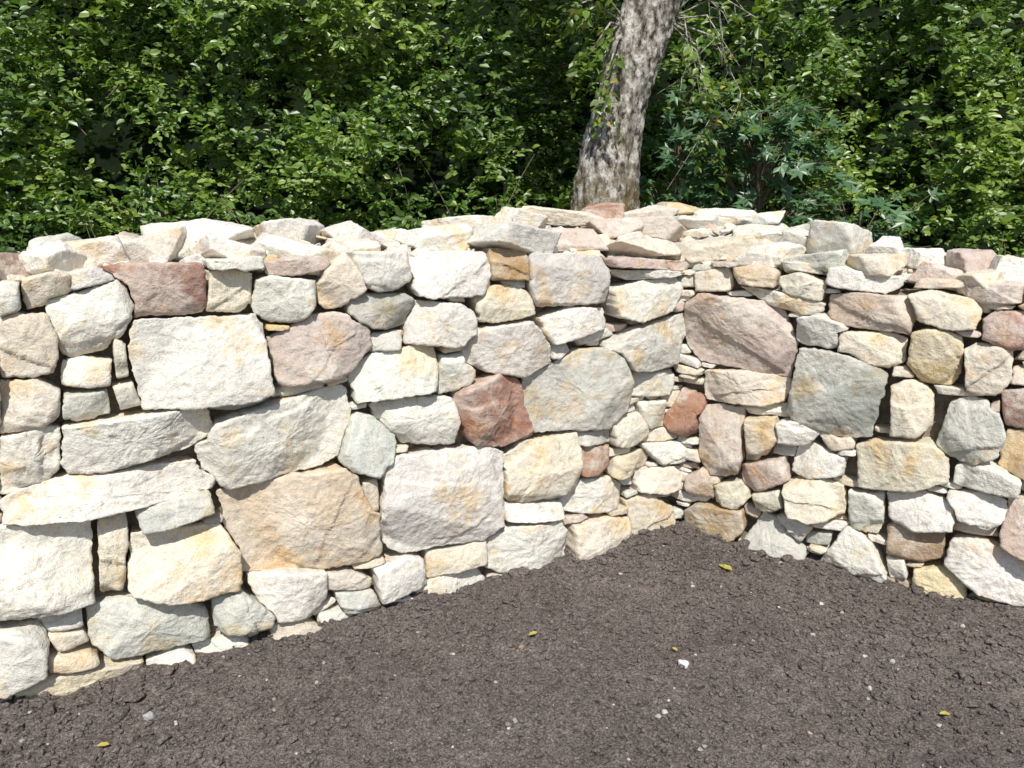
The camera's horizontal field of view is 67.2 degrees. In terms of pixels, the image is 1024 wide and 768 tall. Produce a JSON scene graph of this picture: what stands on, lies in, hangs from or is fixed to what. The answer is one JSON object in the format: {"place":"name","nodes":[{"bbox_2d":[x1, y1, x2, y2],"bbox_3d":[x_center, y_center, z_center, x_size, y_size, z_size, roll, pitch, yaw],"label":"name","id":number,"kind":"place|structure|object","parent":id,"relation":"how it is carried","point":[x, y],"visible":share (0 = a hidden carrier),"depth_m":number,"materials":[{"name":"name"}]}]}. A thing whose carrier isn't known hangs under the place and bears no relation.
{"place":"outdoors","nodes":[
{"label":"outdoors","id":0,"kind":"place"},
{"bbox_2d":[0,520,1023,767],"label":"soil ground","id":1,"kind":"structure","parent":0,"point":[920,756],"depth_m":2.69,"materials":[{"name":"brown soil"}]},
{"bbox_2d":[96,742,108,745],"bbox_3d":[-1.261,1.111,2.372,0.040,0.005,0.020,0,12,0],"label":"fallen leaf","id":2,"kind":"object","parent":1,"relation":"on","point":[103,743],"visible":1,"depth_m":2.37,"materials":[{"name":"yellow plant"}]},
{"bbox_2d":[142,711,154,720],"bbox_3d":[-1.179,1.082,2.509,0.030,0.025,0.038,3,13,15],"label":"pebble","id":3,"kind":"object","parent":1,"relation":"on","point":[148,715],"visible":1,"depth_m":2.50,"materials":[{"name":"stone"}]},
{"bbox_2d":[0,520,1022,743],"bbox_3d":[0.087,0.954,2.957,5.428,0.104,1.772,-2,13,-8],"label":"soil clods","id":4,"kind":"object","parent":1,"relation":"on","point":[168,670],"visible":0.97,"depth_m":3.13,"materials":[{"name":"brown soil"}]},
{"bbox_2d":[0,202,1023,702],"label":"dry stone wall","id":5,"kind":"structure","parent":1,"relation":"on","point":[308,524],"depth_m":3.15,"materials":[{"name":"beige stone"}]},
{"bbox_2d":[0,270,676,660],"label":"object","id":6,"kind":"object","parent":5,"relation":"attached to","point":[114,408],"visible":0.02,"depth_m":2.83,"materials":[{"name":"stone"}]},
{"bbox_2d":[0,0,1023,261],"bbox_3d":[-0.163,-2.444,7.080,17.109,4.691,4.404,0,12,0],"label":"shrub thicket","id":7,"kind":"object","parent":1,"relation":"on","point":[370,146],"visible":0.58,"depth_m":6.21,"materials":[{"name":"green plant"}]},
{"bbox_2d":[18,525,1023,767],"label":"pebbles","id":8,"kind":"object","parent":1,"relation":"on","point":[664,711],"visible":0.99,"depth_m":2.63,"materials":[{"name":"stone"}]},
{"bbox_2d":[532,0,794,211],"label":"deciduous tree","id":9,"kind":"object","parent":1,"relation":"on","point":[635,47],"visible":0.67,"depth_m":4.92,"materials":[{"name":"grey plant"}]},
{"bbox_2d":[678,659,688,669],"bbox_3d":[0.629,1.024,2.806,0.040,0.032,0.038,-4,13,-19],"label":"pebble","id":10,"kind":"object","parent":1,"relation":"on","point":[685,663],"visible":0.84,"depth_m":2.80,"materials":[{"name":"stone"}]},
{"bbox_2d":[639,80,753,267],"bbox_3d":[1.448,-1.101,6.357,1.491,2.701,1.145,-6,14,-26],"label":"maple sapling","id":11,"kind":"object","parent":1,"relation":"on","point":[668,162],"visible":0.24,"depth_m":6.07,"materials":[{"name":"green plant"}]},
{"bbox_2d":[718,564,731,569],"bbox_3d":[0.969,0.830,3.501,0.049,0.010,0.065,0,12,0],"label":"fallen leaf","id":12,"kind":"object","parent":1,"relation":"on","point":[726,566],"visible":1,"depth_m":3.50,"materials":[{"name":"yellow plant"}]},
{"bbox_2d":[658,92,865,267],"bbox_3d":[1.688,-0.912,5.850,1.874,2.551,1.389,-5,13,-22],"label":"maple sapling","id":13,"kind":"object","parent":1,"relation":"on","point":[783,171],"visible":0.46,"depth_m":5.68,"materials":[{"name":"green plant"}]},
{"bbox_2d":[671,268,1023,589],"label":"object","id":14,"kind":"object","parent":1,"relation":"on","point":[942,402],"visible":0.03,"depth_m":3.44,"materials":[{"name":"stone"}]},
{"bbox_2d":[784,184,948,248],"bbox_3d":[2.649,-0.556,5.854,1.755,1.855,1.213,0,12,0],"label":"maple sapling","id":15,"kind":"object","parent":1,"relation":"on","point":[898,217],"visible":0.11,"depth_m":5.64,"materials":[{"name":"green plant"}]},
{"bbox_2d":[0,0,1023,255],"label":"wooded hillside","id":16,"kind":"structure","parent":0,"point":[106,156],"depth_m":10.97,"materials":[{"name":"green plant"}]}
]}

